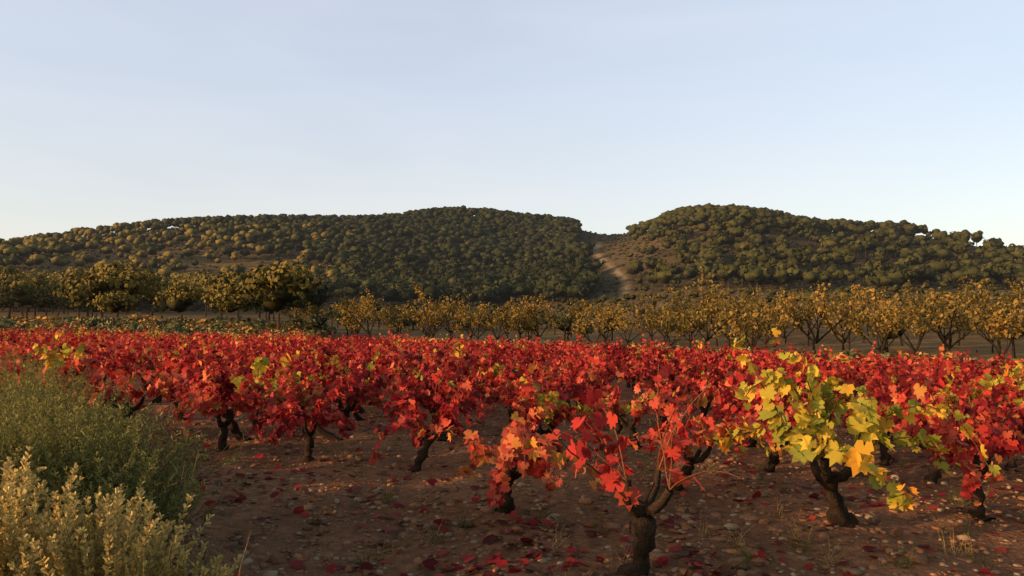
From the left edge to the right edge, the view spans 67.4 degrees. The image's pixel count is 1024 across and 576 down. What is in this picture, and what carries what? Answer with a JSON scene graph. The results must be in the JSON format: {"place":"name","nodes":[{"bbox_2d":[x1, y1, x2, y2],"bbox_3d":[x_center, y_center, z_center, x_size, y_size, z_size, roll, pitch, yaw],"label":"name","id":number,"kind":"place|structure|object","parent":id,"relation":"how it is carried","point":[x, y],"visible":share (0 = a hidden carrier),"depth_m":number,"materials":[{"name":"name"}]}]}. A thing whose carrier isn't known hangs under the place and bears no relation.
{"place":"outdoors","nodes":[
{"label":"outdoors","id":0,"kind":"place"},
{"bbox_2d":[0,220,1023,575],"bbox_3d":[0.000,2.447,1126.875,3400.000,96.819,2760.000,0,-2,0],"label":"terrain","id":1,"kind":"structure","parent":0,"point":[580,538],"depth_m":10.46,"materials":[{"name":"brown soil"}]},
{"bbox_2d":[0,260,330,330],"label":"pine trees","id":2,"kind":"object","parent":1,"relation":"on","point":[270,289],"visible":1,"depth_m":122.66,"materials":[{"name":"green plant"}]},
{"bbox_2d":[0,203,1023,307],"bbox_3d":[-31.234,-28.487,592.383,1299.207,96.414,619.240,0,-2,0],"label":"hillside trees","id":3,"kind":"object","parent":1,"relation":"on","point":[360,260],"visible":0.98,"depth_m":444.51,"materials":[{"name":"green plant"}]},
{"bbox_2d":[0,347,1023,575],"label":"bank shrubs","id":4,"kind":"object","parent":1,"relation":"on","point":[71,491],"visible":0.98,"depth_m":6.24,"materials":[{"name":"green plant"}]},
{"bbox_2d":[0,326,1023,467],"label":"vines","id":5,"kind":"object","parent":1,"relation":"on","point":[582,377],"visible":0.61,"depth_m":18.61,"materials":[{"name":"red plant"}]},
{"bbox_2d":[0,322,1023,395],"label":"vines","id":6,"kind":"object","parent":1,"relation":"on","point":[176,346],"visible":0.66,"depth_m":41.74,"materials":[{"name":"red plant"}]},
{"bbox_2d":[0,221,1023,373],"bbox_3d":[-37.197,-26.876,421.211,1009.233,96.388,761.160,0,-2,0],"label":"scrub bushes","id":7,"kind":"object","parent":1,"relation":"on","point":[189,326],"visible":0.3,"depth_m":120.33,"materials":[{"name":"green plant"}]},
{"bbox_2d":[93,389,1023,575],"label":"fallen leaves","id":8,"kind":"object","parent":1,"relation":"on","point":[682,571],"visible":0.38,"depth_m":8.62,"materials":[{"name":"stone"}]},
{"bbox_2d":[103,400,1023,575],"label":"soil clods","id":9,"kind":"object","parent":1,"relation":"on","point":[919,558],"visible":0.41,"depth_m":8.45,"materials":[{"name":"brown soil"}]},
{"bbox_2d":[142,327,1023,575],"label":"vines","id":10,"kind":"object","parent":1,"relation":"on","point":[981,431],"visible":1,"depth_m":8.94,"materials":[{"name":"red plant"}]},
{"bbox_2d":[280,266,1023,357],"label":"orchard trees","id":11,"kind":"object","parent":1,"relation":"on","point":[881,317],"visible":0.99,"depth_m":80.86,"materials":[{"name":"yellow plant"}]},
{"bbox_2d":[293,284,1023,357],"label":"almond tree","id":12,"kind":"object","parent":1,"relation":"on","point":[316,321],"visible":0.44,"depth_m":207.61,"materials":[{"name":"yellow plant"}]},
{"bbox_2d":[0,0,1023,246],"label":"sky","id":13,"kind":"structure","parent":0,"point":[609,116],"materials":[{"name":"blue"}]}
]}

